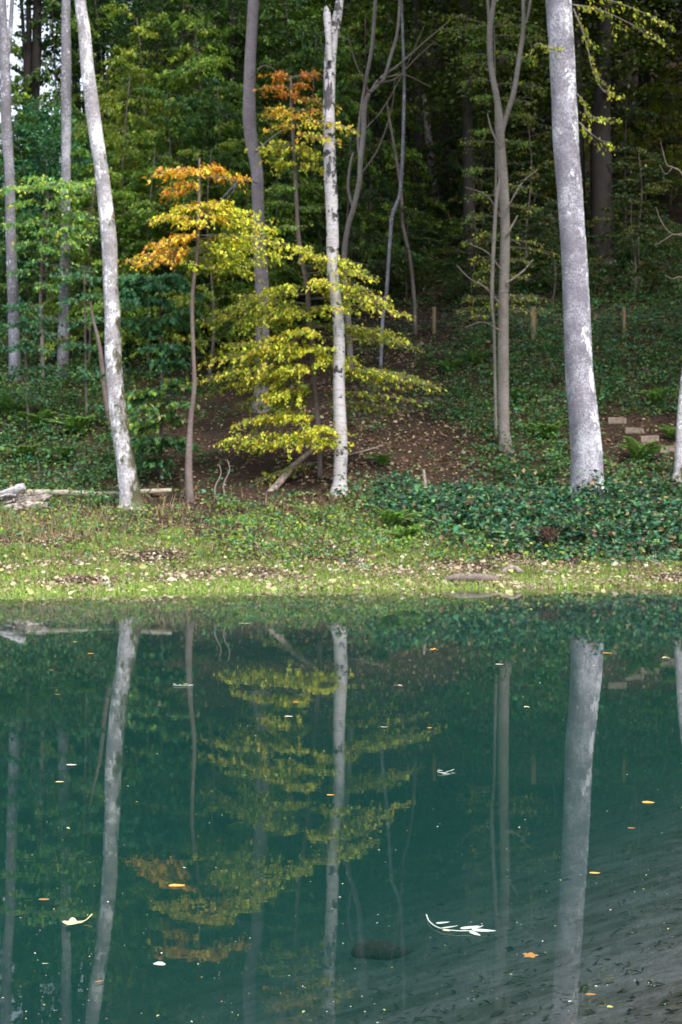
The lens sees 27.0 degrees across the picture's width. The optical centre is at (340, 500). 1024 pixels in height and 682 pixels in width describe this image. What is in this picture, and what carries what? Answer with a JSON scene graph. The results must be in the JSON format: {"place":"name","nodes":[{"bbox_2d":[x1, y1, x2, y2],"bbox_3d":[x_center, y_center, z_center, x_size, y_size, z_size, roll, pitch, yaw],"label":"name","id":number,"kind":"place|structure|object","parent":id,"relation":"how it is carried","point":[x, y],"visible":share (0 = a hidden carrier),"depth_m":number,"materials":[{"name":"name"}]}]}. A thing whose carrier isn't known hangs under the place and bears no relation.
{"place":"outdoors","nodes":[
{"label":"outdoors","id":0,"kind":"place"},
{"bbox_2d":[0,0,131,188],"label":"sky","id":1,"kind":"structure","parent":0,"point":[17,20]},
{"bbox_2d":[0,0,681,1023],"bbox_3d":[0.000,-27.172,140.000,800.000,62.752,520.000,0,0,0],"label":"ground","id":2,"kind":"structure","parent":0,"point":[146,796],"depth_m":15.71,"materials":[{"name":"plant"}]},
{"bbox_2d":[0,493,19,504],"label":"log","id":3,"kind":"object","parent":2,"relation":"on","point":[10,497],"visible":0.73,"depth_m":36.59,"materials":[{"name":"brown wood"}]},
{"bbox_2d":[0,0,23,380],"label":"oak tree","id":4,"kind":"object","parent":2,"relation":"on","point":[6,32],"visible":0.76,"depth_m":47.85,"materials":[{"name":"grey plant"}]},
{"bbox_2d":[0,392,43,415],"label":"fern","id":5,"kind":"object","parent":2,"relation":"on","point":[11,404],"visible":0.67,"depth_m":44.00,"materials":[{"name":"green plant"}]},
{"bbox_2d":[0,441,44,459],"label":"fern","id":6,"kind":"object","parent":2,"relation":"on","point":[22,448],"visible":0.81,"depth_m":40.96,"materials":[{"name":"green plant"}]},
{"bbox_2d":[0,491,53,510],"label":"brushwood","id":7,"kind":"object","parent":2,"relation":"on","point":[25,502],"visible":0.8,"depth_m":36.27,"materials":[{"name":"grey wood"}]},
{"bbox_2d":[0,483,25,496],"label":"log","id":8,"kind":"object","parent":7,"relation":"on","point":[15,489],"visible":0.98,"depth_m":36.39,"materials":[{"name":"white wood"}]},
{"bbox_2d":[20,0,41,278],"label":"oak tree","id":9,"kind":"object","parent":2,"relation":"on","point":[32,52],"visible":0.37,"depth_m":59.83,"materials":[{"name":"brown plant"}]},
{"bbox_2d":[0,296,66,429],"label":"hazel sapling","id":10,"kind":"object","parent":2,"relation":"on","point":[24,348],"visible":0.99,"depth_m":42.78,"materials":[{"name":"green plant"}]},
{"bbox_2d":[17,408,55,427],"bbox_3d":[-9.291,-2.545,43.374,1.416,0.674,1.381,0,0,-24],"label":"fern","id":11,"kind":"object","parent":2,"relation":"on","point":[47,414],"visible":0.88,"depth_m":43.27,"materials":[{"name":"green plant"}]},
{"bbox_2d":[0,40,81,246],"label":"beech young tree","id":12,"kind":"object","parent":2,"relation":"on","point":[17,51],"visible":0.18,"depth_m":59.98,"materials":[{"name":"green plant"}]},
{"bbox_2d":[0,111,93,329],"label":"beech young tree","id":13,"kind":"object","parent":2,"relation":"on","point":[30,254],"visible":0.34,"depth_m":51.49,"materials":[{"name":"green plant"}]},
{"bbox_2d":[0,97,96,269],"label":"hazel young tree","id":14,"kind":"object","parent":2,"relation":"on","point":[29,109],"visible":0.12,"depth_m":58.40,"materials":[{"name":"green plant"}]},
{"bbox_2d":[0,174,100,390],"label":"hazel sapling","id":15,"kind":"object","parent":2,"relation":"on","point":[70,188],"visible":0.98,"depth_m":46.32,"materials":[{"name":"green plant"}]},
{"bbox_2d":[39,443,79,459],"bbox_3d":[-8.069,-1.408,41.046,1.158,0.552,1.130,0,0,29],"label":"fern","id":16,"kind":"object","parent":2,"relation":"on","point":[66,451],"visible":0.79,"depth_m":40.88,"materials":[{"name":"green plant"}]},
{"bbox_2d":[55,0,71,379],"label":"oak tree","id":17,"kind":"object","parent":2,"relation":"on","point":[66,75],"visible":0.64,"depth_m":48.15,"materials":[{"name":"grey plant"}]},
{"bbox_2d":[0,99,132,325],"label":"hazel young tree","id":18,"kind":"object","parent":2,"relation":"on","point":[33,167],"visible":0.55,"depth_m":51.19,"materials":[{"name":"green plant"}]},
{"bbox_2d":[0,0,138,262],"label":"beech young tree","id":19,"kind":"object","parent":2,"relation":"on","point":[45,79],"visible":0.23,"depth_m":60.15,"materials":[{"name":"green plant"}]},
{"bbox_2d":[44,412,101,433],"bbox_3d":[-8.078,-2.337,42.967,1.544,0.736,1.507,0,0,31],"label":"fern","id":20,"kind":"object","parent":2,"relation":"on","point":[75,422],"visible":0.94,"depth_m":42.73,"materials":[{"name":"green plant"}]},
{"bbox_2d":[56,270,106,416],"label":"hazel sapling","id":21,"kind":"object","parent":2,"relation":"on","point":[87,347],"visible":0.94,"depth_m":43.63,"materials":[{"name":"green plant"}]},
{"bbox_2d":[16,0,158,241],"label":"beech young tree","id":22,"kind":"object","parent":2,"relation":"on","point":[102,85],"visible":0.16,"depth_m":60.13,"materials":[{"name":"green plant"}]},
{"bbox_2d":[19,147,167,369],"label":"beech young tree","id":23,"kind":"object","parent":2,"relation":"on","point":[97,308],"visible":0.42,"depth_m":48.41,"materials":[{"name":"green plant"}]},
{"bbox_2d":[26,488,171,496],"bbox_3d":[-6.401,-0.205,37.651,3.841,0.246,0.179,0,0,0],"label":"fallen log","id":24,"kind":"object","parent":2,"relation":"on","point":[155,491],"visible":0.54,"depth_m":37.59,"materials":[{"name":"beige wood"}]},
{"bbox_2d":[90,300,110,431],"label":"oak tree","id":25,"kind":"object","parent":2,"relation":"on","point":[103,384],"visible":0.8,"depth_m":43.09,"materials":[{"name":"brown plant"}]},
{"bbox_2d":[74,0,144,509],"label":"ash tree","id":26,"kind":"object","parent":2,"relation":"on","point":[128,484],"visible":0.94,"depth_m":36.63,"materials":[{"name":"grey plant"}]},
{"bbox_2d":[24,3,222,293],"bbox_3d":[-8.135,-13.420,55.452,7.033,11.602,6.910,0,0,35],"label":"beech young tree","id":27,"kind":"object","parent":2,"relation":"on","point":[127,53],"visible":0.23,"depth_m":55.15,"materials":[{"name":"green plant"}]},
{"bbox_2d":[33,63,218,348],"bbox_3d":[-7.375,-10.472,50.838,6.674,10.447,6.557,0,0,7],"label":"beech young tree","id":28,"kind":"object","parent":2,"relation":"on","point":[111,98],"visible":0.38,"depth_m":50.22,"materials":[{"name":"green plant"}]},
{"bbox_2d":[51,134,240,365],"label":"beech young tree","id":29,"kind":"object","parent":2,"relation":"on","point":[138,206],"visible":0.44,"depth_m":48.64,"materials":[{"name":"green plant"}]},
{"bbox_2d":[102,272,204,480],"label":"sycamore sapling","id":30,"kind":"object","parent":2,"relation":"on","point":[153,284],"visible":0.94,"depth_m":38.34,"materials":[{"name":"green plant"}]},
{"bbox_2d":[79,0,246,264],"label":"beech young tree","id":31,"kind":"object","parent":2,"relation":"on","point":[163,17],"visible":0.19,"depth_m":55.73,"materials":[{"name":"green plant"}]},
{"bbox_2d":[86,86,286,344],"bbox_3d":[-5.582,-9.664,49.955,7.234,9.670,7.142,0,0,13],"label":"beech young tree","id":32,"kind":"object","parent":2,"relation":"on","point":[171,106],"visible":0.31,"depth_m":50.30,"materials":[{"name":"green plant"}]},
{"bbox_2d":[118,158,298,501],"bbox_3d":[-3.465,-4.398,37.191,4.728,9.128,2.530,0,0,0],"label":"beech sapling","id":33,"kind":"object","parent":2,"relation":"on","point":[230,258],"visible":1,"depth_m":37.06,"materials":[{"name":"yellow plant"}]},
{"bbox_2d":[121,76,302,336],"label":"beech young tree","id":34,"kind":"object","parent":2,"relation":"on","point":[208,117],"visible":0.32,"depth_m":51.51,"materials":[{"name":"green plant"}]},
{"bbox_2d":[124,20,299,291],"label":"beech young tree","id":35,"kind":"object","parent":2,"relation":"on","point":[195,67],"visible":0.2,"depth_m":54.12,"materials":[{"name":"green plant"}]},
{"bbox_2d":[125,138,299,381],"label":"beech young tree","id":36,"kind":"object","parent":2,"relation":"on","point":[209,294],"visible":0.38,"depth_m":46.15,"materials":[{"name":"green plant"}]},
{"bbox_2d":[153,180,329,354],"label":"beech young tree","id":37,"kind":"object","parent":2,"relation":"on","point":[234,283],"visible":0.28,"depth_m":49.46,"materials":[{"name":"yellow plant"}]},
{"bbox_2d":[158,4,342,281],"bbox_3d":[-3.715,-13.793,57.434,7.937,11.942,8.040,0,0,-4],"label":"beech young tree","id":38,"kind":"object","parent":2,"relation":"on","point":[231,51],"visible":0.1,"depth_m":56.06,"materials":[{"name":"green plant"}]},
{"bbox_2d":[218,0,299,412],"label":"beech tree","id":39,"kind":"object","parent":2,"relation":"on","point":[249,117],"visible":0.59,"depth_m":44.88,"materials":[{"name":"grey plant"}]},
{"bbox_2d":[189,107,343,336],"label":"beech young tree","id":40,"kind":"object","parent":2,"relation":"on","point":[302,197],"visible":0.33,"depth_m":51.42,"materials":[{"name":"green plant"}]},
{"bbox_2d":[190,0,379,281],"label":"beech young tree","id":41,"kind":"object","parent":2,"relation":"on","point":[304,46],"visible":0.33,"depth_m":54.63,"materials":[{"name":"green plant"}]},
{"bbox_2d":[207,0,362,204],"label":"beech young tree","id":42,"kind":"object","parent":2,"relation":"on","point":[263,71],"visible":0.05,"depth_m":64.11,"materials":[{"name":"green plant"}]},
{"bbox_2d":[187,68,446,490],"bbox_3d":[-0.622,-6.075,38.756,6.856,11.840,3.824,0,0,9],"label":"beech sapling","id":43,"kind":"object","parent":2,"relation":"on","point":[282,417],"visible":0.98,"depth_m":38.77,"materials":[{"name":"yellow plant"}]},
{"bbox_2d":[323,0,348,495],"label":"birch tree","id":44,"kind":"object","parent":2,"relation":"on","point":[332,29],"visible":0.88,"depth_m":38.21,"materials":[{"name":"white plant"}]},
{"bbox_2d":[241,27,432,303],"bbox_3d":[-0.274,-12.451,54.866,7.665,11.137,7.764,0,0,34],"label":"beech young tree","id":45,"kind":"object","parent":2,"relation":"on","point":[344,160],"visible":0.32,"depth_m":54.31,"materials":[{"name":"green plant"}]},
{"bbox_2d":[0,485,678,564],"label":"dry grass","id":46,"kind":"structure","parent":2,"relation":"on","point":[56,531],"depth_m":34.02,"materials":[{"name":"beige plant"}]},
{"bbox_2d":[0,209,681,568],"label":"undergrowth","id":47,"kind":"object","parent":2,"relation":"on","point":[603,363],"visible":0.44,"depth_m":43.44,"materials":[{"name":"green plant"}]},
{"bbox_2d":[0,502,681,596],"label":"grass","id":48,"kind":"structure","parent":2,"relation":"on","point":[194,589],"depth_m":27.67,"materials":[{"name":"green plant"}]},
{"bbox_2d":[0,56,681,464],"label":"shrub layer","id":49,"kind":"object","parent":2,"relation":"on","point":[364,202],"visible":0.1,"depth_m":64.34,"materials":[{"name":"green plant"}]},
{"bbox_2d":[0,240,681,594],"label":"fallen leaves","id":50,"kind":"object","parent":2,"relation":"on","point":[179,574],"depth_m":31.47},
{"bbox_2d":[6,0,681,295],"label":"distant wood","id":51,"kind":"object","parent":2,"relation":"on","point":[429,10],"visible":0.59,"depth_m":58.46,"materials":[{"name":"green plant"}]},
{"bbox_2d":[272,135,415,322],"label":"beech young tree","id":52,"kind":"object","parent":2,"relation":"on","point":[382,226],"visible":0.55,"depth_m":52.00,"materials":[{"name":"green plant"}]},
{"bbox_2d":[292,5,462,268],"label":"beech young tree","id":53,"kind":"object","parent":2,"relation":"on","point":[382,115],"visible":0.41,"depth_m":57.89,"materials":[{"name":"green plant"}]},
{"bbox_2d":[369,451,394,464],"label":"fern","id":54,"kind":"object","parent":2,"relation":"on","point":[380,459],"visible":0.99,"depth_m":40.18,"materials":[{"name":"green plant"}]},
{"bbox_2d":[379,0,405,369],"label":"ash sapling","id":55,"kind":"object","parent":2,"relation":"on","point":[395,206],"visible":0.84,"depth_m":48.30,"materials":[{"name":"grey plant"}]},
{"bbox_2d":[341,0,447,367],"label":"ash tree","id":56,"kind":"object","parent":2,"relation":"on","point":[362,127],"visible":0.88,"depth_m":48.08,"materials":[{"name":"grey plant"}]},
{"bbox_2d":[366,504,425,526],"bbox_3d":[1.274,0.372,33.308,1.193,0.582,1.222,0,0,-37],"label":"fern","id":57,"kind":"object","parent":2,"relation":"on","point":[390,514],"visible":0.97,"depth_m":33.26,"materials":[{"name":"green plant"}]},
{"bbox_2d":[340,210,453,300],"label":"beech young tree","id":58,"kind":"object","parent":2,"relation":"on","point":[418,248],"visible":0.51,"depth_m":55.68,"materials":[{"name":"green plant"}]},
{"bbox_2d":[375,522,423,543],"bbox_3d":[1.369,0.719,31.794,1.030,0.490,1.004,0,0,31],"label":"fern","id":59,"kind":"object","parent":2,"relation":"on","point":[399,534],"visible":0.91,"depth_m":31.66,"materials":[{"name":"green plant"}]},
{"bbox_2d":[386,104,416,334],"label":"ash sapling","id":60,"kind":"object","parent":2,"relation":"on","point":[408,252],"visible":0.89,"depth_m":52.35,"materials":[{"name":"grey plant"}]},
{"bbox_2d":[411,0,428,228],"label":"oak tree","id":61,"kind":"object","parent":2,"relation":"on","point":[418,137],"visible":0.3,"depth_m":64.25,"materials":[{"name":"brown plant"}]},
{"bbox_2d":[423,99,440,223],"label":"beech tree","id":62,"kind":"object","parent":2,"relation":"on","point":[429,137],"visible":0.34,"depth_m":64.18,"materials":[{"name":"brown plant"}]},
{"bbox_2d":[424,357,462,372],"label":"fern","id":63,"kind":"object","parent":2,"relation":"on","point":[452,364],"visible":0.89,"depth_m":48.14,"materials":[{"name":"green plant"}]},
{"bbox_2d":[440,0,456,207],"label":"oak tree","id":64,"kind":"object","parent":2,"relation":"on","point":[445,123],"visible":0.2,"depth_m":66.77,"materials":[{"name":"brown plant"}]},
{"bbox_2d":[417,221,520,310],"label":"beech young tree","id":65,"kind":"object","parent":2,"relation":"on","point":[458,281],"visible":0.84,"depth_m":54.13,"materials":[{"name":"green plant"}]},
{"bbox_2d":[444,573,499,581],"bbox_3d":[2.483,1.460,26.799,1.077,0.183,0.253,0,0,0],"label":"driftwood","id":66,"kind":"object","parent":2,"relation":"on","point":[468,577],"visible":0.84,"depth_m":26.73,"materials":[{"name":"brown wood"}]},
{"bbox_2d":[462,348,488,364],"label":"fern","id":67,"kind":"object","parent":2,"relation":"on","point":[475,361],"visible":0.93,"depth_m":48.88,"materials":[{"name":"green plant"}]},
{"bbox_2d":[412,0,549,241],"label":"beech young tree","id":68,"kind":"object","parent":2,"relation":"on","point":[442,178],"visible":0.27,"depth_m":61.93,"materials":[{"name":"green plant"}]},
{"bbox_2d":[282,804,681,1023],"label":"sunken debris","id":69,"kind":"object","parent":2,"relation":"on","point":[495,1012],"visible":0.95,"depth_m":6.52,"materials":[{"name":"brown wood"}]},
{"bbox_2d":[406,65,558,261],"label":"beech young tree","id":70,"kind":"object","parent":2,"relation":"on","point":[427,150],"visible":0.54,"depth_m":58.88,"materials":[{"name":"green plant"}]},
{"bbox_2d":[457,0,536,452],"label":"ash tree","id":71,"kind":"object","parent":2,"relation":"on","point":[502,190],"visible":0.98,"depth_m":41.58,"materials":[{"name":"grey plant"}]},
{"bbox_2d":[436,3,559,435],"bbox_3d":[4.648,-8.213,42.196,3.536,12.827,2.382,0,0,0],"label":"hazel sapling","id":72,"kind":"object","parent":2,"relation":"on","point":[506,25],"visible":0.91,"depth_m":42.30,"materials":[{"name":"green plant"}]},
{"bbox_2d":[344,307,679,339],"bbox_3d":[6.667,-6.331,51.797,13.930,1.613,0.968,0,0,3],"label":"wire fence","id":73,"kind":"object","parent":2,"relation":"on","point":[533,322],"visible":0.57,"depth_m":51.67,"materials":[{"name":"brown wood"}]},
{"bbox_2d":[356,464,681,562],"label":"bramble","id":74,"kind":"object","parent":2,"relation":"on","point":[651,514],"visible":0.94,"depth_m":33.27,"materials":[{"name":"green plant"}]},
{"bbox_2d":[457,118,594,282],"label":"beech young tree","id":75,"kind":"object","parent":2,"relation":"on","point":[540,232],"visible":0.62,"depth_m":56.83,"materials":[{"name":"green plant"}]},
{"bbox_2d":[509,387,542,400],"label":"fern","id":76,"kind":"object","parent":2,"relation":"on","point":[517,389],"visible":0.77,"depth_m":45.41,"materials":[{"name":"green plant"}]},
{"bbox_2d":[500,565,560,573],"bbox_3d":[3.727,1.402,27.950,1.248,0.276,0.109,0,0,0],"label":"driftwood","id":77,"kind":"object","parent":2,"relation":"on","point":[513,567],"visible":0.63,"depth_m":27.91,"materials":[{"name":"brown wood"}]},
{"bbox_2d":[526,465,561,481],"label":"fern","id":78,"kind":"object","parent":2,"relation":"on","point":[541,471],"visible":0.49,"depth_m":38.92,"materials":[{"name":"green plant"}]},
{"bbox_2d":[528,419,565,438],"bbox_3d":[6.197,-2.131,42.534,1.256,0.613,1.287,0,0,4],"label":"fern","id":79,"kind":"object","parent":2,"relation":"on","point":[552,428],"visible":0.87,"depth_m":42.30,"materials":[{"name":"green plant"}]},
{"bbox_2d":[507,130,586,204],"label":"beech young tree","id":80,"kind":"object","parent":2,"relation":"on","point":[545,145],"visible":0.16,"depth_m":67.47,"materials":[{"name":"green plant"}]},
{"bbox_2d":[535,525,561,543],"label":"dead bush","id":81,"kind":"object","parent":2,"relation":"on","point":[550,533],"visible":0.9,"depth_m":31.16,"materials":[{"name":"brown plant"}]},
{"bbox_2d":[475,3,625,218],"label":"beech young tree","id":82,"kind":"object","parent":2,"relation":"on","point":[544,108],"visible":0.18,"depth_m":63.66,"materials":[{"name":"green plant"}]},
{"bbox_2d":[510,202,606,299],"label":"beech young tree","id":83,"kind":"object","parent":2,"relation":"on","point":[544,265],"visible":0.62,"depth_m":55.10,"materials":[{"name":"green plant"}]},
{"bbox_2d":[580,0,590,210],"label":"oak tree","id":84,"kind":"object","parent":2,"relation":"on","point":[587,168],"visible":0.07,"depth_m":66.88,"materials":[{"name":"brown plant"}]},
{"bbox_2d":[521,0,675,501],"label":"ash tree","id":85,"kind":"object","parent":2,"relation":"on","point":[585,442],"visible":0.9,"depth_m":37.15,"materials":[{"name":"grey plant"}]},
{"bbox_2d":[588,0,624,272],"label":"oak tree","id":86,"kind":"object","parent":2,"relation":"on","point":[601,181],"visible":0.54,"depth_m":58.51,"materials":[{"name":"brown plant"}]},
{"bbox_2d":[539,56,681,242],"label":"beech young tree","id":87,"kind":"object","parent":2,"relation":"on","point":[664,136],"visible":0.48,"depth_m":61.77,"materials":[{"name":"green plant"}]},
{"bbox_2d":[607,417,625,423],"bbox_3d":[8.439,-2.414,43.656,0.603,0.275,0.378,0,0,-7],"label":"wooden step","id":88,"kind":"object","parent":2,"relation":"on","point":[614,420],"visible":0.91,"depth_m":43.46,"materials":[{"name":"brown wood"}]},
{"bbox_2d":[584,146,681,266],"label":"beech young tree","id":89,"kind":"object","parent":2,"relation":"on","point":[626,180],"visible":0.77,"depth_m":58.41,"materials":[{"name":"green plant"}]},
{"bbox_2d":[623,427,643,433],"bbox_3d":[8.848,-2.066,42.998,0.642,0.287,0.364,0,0,-8],"label":"wooden step","id":90,"kind":"object","parent":2,"relation":"on","point":[630,430],"visible":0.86,"depth_m":42.82,"materials":[{"name":"brown wood"}]},
{"bbox_2d":[587,194,681,295],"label":"beech young tree","id":91,"kind":"object","parent":2,"relation":"on","point":[620,264],"visible":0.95,"depth_m":55.12,"materials":[{"name":"green plant"}]},
{"bbox_2d":[588,0,681,200],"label":"beech young tree","id":92,"kind":"object","parent":2,"relation":"on","point":[621,134],"visible":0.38,"depth_m":66.44,"materials":[{"name":"green plant"}]},
{"bbox_2d":[619,436,674,460],"bbox_3d":[8.708,-1.454,40.654,1.609,0.766,1.570,0,0,23],"label":"fern","id":93,"kind":"object","parent":2,"relation":"on","point":[635,450],"visible":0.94,"depth_m":40.56,"materials":[{"name":"green plant"}]},
{"bbox_2d":[639,435,658,442],"bbox_3d":[9.174,-1.796,42.397,0.613,0.295,0.375,0,0,-8],"label":"wooden step","id":94,"kind":"object","parent":2,"relation":"on","point":[644,439],"visible":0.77,"depth_m":42.21,"materials":[{"name":"brown wood"}]},
{"bbox_2d":[618,33,681,204],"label":"beech young tree","id":95,"kind":"object","parent":2,"relation":"on","point":[667,151],"visible":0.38,"depth_m":67.08,"materials":[{"name":"green plant"}]},
{"bbox_2d":[637,387,672,403],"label":"fern","id":96,"kind":"object","parent":2,"relation":"on","point":[658,398],"visible":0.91,"depth_m":44.88,"materials":[{"name":"green plant"}]},
{"bbox_2d":[653,424,675,438],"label":"fern","id":97,"kind":"object","parent":2,"relation":"on","point":[670,432],"visible":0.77,"depth_m":42.35,"materials":[{"name":"green plant"}]},
{"bbox_2d":[660,445,674,452],"bbox_3d":[9.624,-1.481,41.794,0.643,0.293,0.364,0,0,-8],"label":"wooden step","id":98,"kind":"object","parent":2,"relation":"on","point":[671,448],"visible":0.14,"depth_m":41.61,"materials":[{"name":"brown wood"}]},
{"bbox_2d":[656,142,681,481],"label":"ash tree","id":99,"kind":"object","parent":2,"relation":"on","point":[678,457],"visible":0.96,"depth_m":39.13,"materials":[{"name":"grey plant"}]},
{"bbox_3d":[-8.669,0.260,36.542,0.578,0.280,0.198,0,0,0],"label":"log","id":100,"kind":"object","parent":2,"relation":"on","visible":0},
{"bbox_2d":[2,501,47,508],"bbox_3d":[-8.108,0.164,36.516,1.154,0.296,0.268,0,0,0],"label":"log","id":101,"kind":"object","parent":100,"relation":"on","point":[16,504],"visible":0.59,"depth_m":36.44,"materials":[{"name":"brown wood"}]},
{"bbox_2d":[16,494,48,502],"bbox_3d":[-7.934,-0.043,36.639,0.827,0.278,0.218,0,0,0],"label":"log","id":102,"kind":"object","parent":101,"relation":"on","point":[40,497],"visible":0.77,"depth_m":36.58,"materials":[{"name":"brown wood"}]},
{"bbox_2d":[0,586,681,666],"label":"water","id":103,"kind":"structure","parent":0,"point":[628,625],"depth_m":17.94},
{"bbox_2d":[62,914,91,924],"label":"floating leaf","id":104,"kind":"object","parent":103,"relation":"on","point":[71,921],"visible":1,"depth_m":5.38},
{"bbox_2d":[351,940,413,959],"bbox_3d":[0.188,2.033,6.439,0.289,0.092,0.092,0,0,0],"label":"sunken log","id":105,"kind":"object","parent":103,"relation":"in","point":[375,950],"visible":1,"depth_m":6.41,"materials":[{"name":"green wood"}]},
{"bbox_2d":[426,914,495,935],"bbox_3d":[0.417,1.591,5.317,0.327,0.008,0.138,0,0,37],"label":"willow sprig","id":106,"kind":"object","parent":103,"relation":"on","point":[474,929],"visible":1,"depth_m":5.28,"materials":[{"name":"white plant"}]},
{"bbox_2d":[2,661,681,1022],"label":"floating specks","id":107,"kind":"object","parent":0,"point":[342,923],"visible":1,"depth_m":5.10,"materials":[{"name":"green plant"}]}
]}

